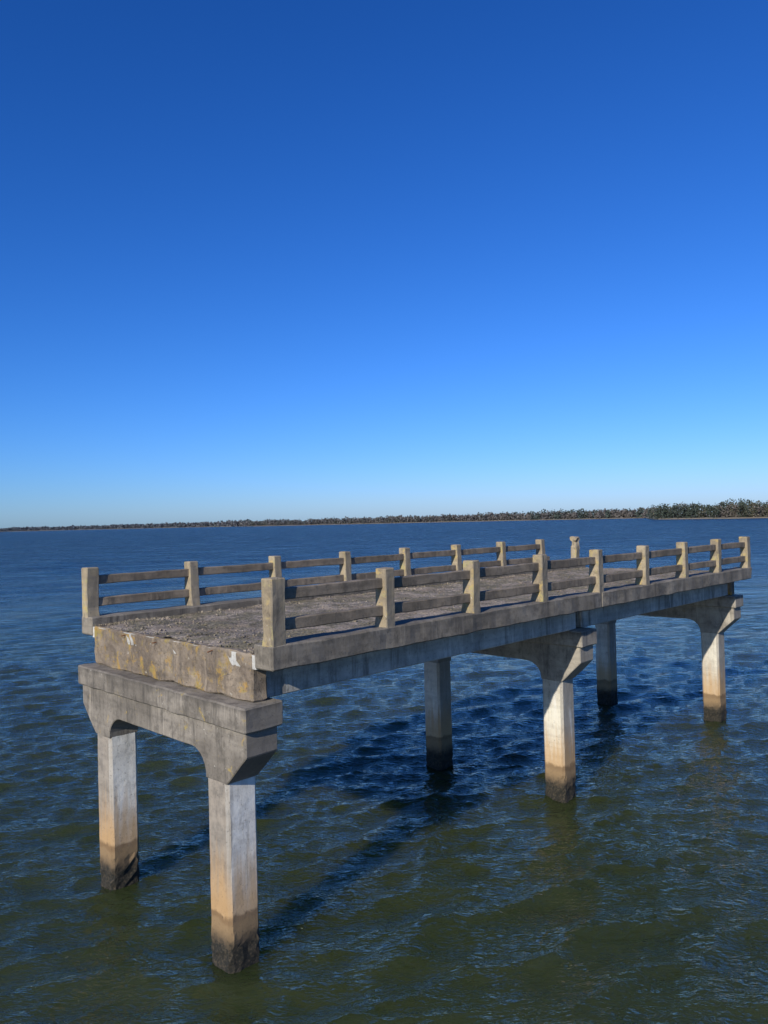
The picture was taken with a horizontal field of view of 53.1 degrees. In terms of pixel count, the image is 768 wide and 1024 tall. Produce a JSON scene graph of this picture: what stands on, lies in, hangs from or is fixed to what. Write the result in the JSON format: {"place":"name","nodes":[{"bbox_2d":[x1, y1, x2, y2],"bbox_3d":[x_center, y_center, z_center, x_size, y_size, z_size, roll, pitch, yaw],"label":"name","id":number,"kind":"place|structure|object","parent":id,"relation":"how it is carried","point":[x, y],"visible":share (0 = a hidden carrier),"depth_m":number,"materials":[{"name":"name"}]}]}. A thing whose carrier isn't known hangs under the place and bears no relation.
{"place":"outdoors","nodes":[
{"label":"outdoors","id":0,"kind":"place"},
{"bbox_2d":[0,518,767,1023],"bbox_3d":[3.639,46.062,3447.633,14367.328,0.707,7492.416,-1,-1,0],"label":"water","id":1,"kind":"structure","parent":0,"point":[484,878],"depth_m":17.41,"materials":[{"name":"blue liquid"}]},
{"bbox_2d":[97,732,259,973],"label":"pier pillars","id":2,"kind":"structure","parent":1,"relation":"in","point":[233,872],"depth_m":12.26,"materials":[{"name":"grey concrete"}]},
{"bbox_2d":[78,662,282,784],"bbox_3d":[-3.875,3.659,13.787,5.836,1.303,0.740,-2,-1,45],"label":"pier cap","id":3,"kind":"object","parent":2,"relation":"on","point":[230,739],"visible":0.9,"depth_m":12.64,"materials":[{"name":"grey concrete"}]},
{"bbox_2d":[424,661,576,802],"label":"pier pillars","id":4,"kind":"structure","parent":1,"relation":"in","point":[559,738],"depth_m":19.12,"materials":[{"name":"grey concrete"}]},
{"bbox_2d":[430,627,596,681],"bbox_3d":[2.908,3.565,20.620,5.842,1.306,0.741,-2,-1,45],"label":"pier cap","id":5,"kind":"object","parent":4,"relation":"on","point":[563,656],"visible":0.34,"depth_m":18.89,"materials":[{"name":"grey concrete"}]},
{"bbox_2d":[595,623,726,721],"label":"pier pillars","id":6,"kind":"structure","parent":1,"relation":"in","point":[713,676],"depth_m":25.96,"materials":[{"name":"grey concrete"}]},
{"bbox_2d":[600,594,743,633],"bbox_3d":[9.688,3.472,27.445,5.842,1.304,0.746,-2,-1,45],"label":"pier cap","id":7,"kind":"object","parent":6,"relation":"on","point":[718,615],"visible":0.38,"depth_m":25.76,"materials":[{"name":"grey concrete"}]},
{"bbox_2d":[0,0,767,528],"label":"sky","id":8,"kind":"structure","parent":0,"point":[260,260],"materials":[{"name":"blue"}]},
{"bbox_2d":[2,514,767,531],"bbox_3d":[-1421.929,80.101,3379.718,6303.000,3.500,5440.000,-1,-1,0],"label":"shore ground","id":9,"kind":"structure","parent":0,"point":[498,520],"depth_m":1603.41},
{"bbox_2d":[0,498,767,531],"bbox_3d":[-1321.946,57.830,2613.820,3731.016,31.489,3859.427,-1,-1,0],"label":"distant tree line","id":10,"kind":"object","parent":9,"relation":"on","point":[739,509],"visible":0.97,"depth_m":1664.87,"materials":[{"name":"green plant"}]},
{"bbox_2d":[94,582,733,701],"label":"end walls","id":11,"kind":"structure","parent":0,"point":[232,673],"depth_m":13.23,"materials":[{"name":"concrete"}]},
{"bbox_2d":[93,583,727,697],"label":"slab and girders","id":12,"kind":"structure","parent":11,"relation":"attached to","point":[298,678],"depth_m":15.42,"materials":[{"name":"concrete"}]},
{"bbox_2d":[94,567,706,652],"bbox_3d":[2.835,2.116,20.602,5.588,0.123,19.360,-2,-1,45],"label":"rubble","id":13,"kind":"object","parent":12,"relation":"on","point":[163,618],"visible":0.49,"depth_m":15.98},
{"bbox_2d":[95,568,708,653],"bbox_3d":[2.873,2.135,20.637,5.580,0.090,19.340,-2,-1,45],"label":"deck surface","id":14,"kind":"object","parent":12,"relation":"on","point":[247,623],"visible":0.45,"depth_m":16.83,"materials":[{"name":"grey concrete"}]},
{"bbox_2d":[82,565,751,670],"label":"edge beams","id":15,"kind":"structure","parent":12,"relation":"on","point":[293,652],"depth_m":15.63,"materials":[{"name":"concrete"}]},
{"bbox_2d":[81,536,579,617],"bbox_3d":[0.649,1.592,22.847,0.375,1.120,19.464,-2,-1,45],"label":"bridge railing","id":16,"kind":"object","parent":15,"relation":"on","point":[191,572],"visible":0.77,"depth_m":19.32,"materials":[{"name":"concrete"}]},
{"bbox_2d":[261,537,750,646],"bbox_3d":[5.060,1.442,18.450,0.350,1.095,19.448,-2,-1,45],"label":"bridge railing","id":17,"kind":"object","parent":15,"relation":"on","point":[276,594],"visible":0.98,"depth_m":14.90,"materials":[{"name":"concrete"}]}
]}

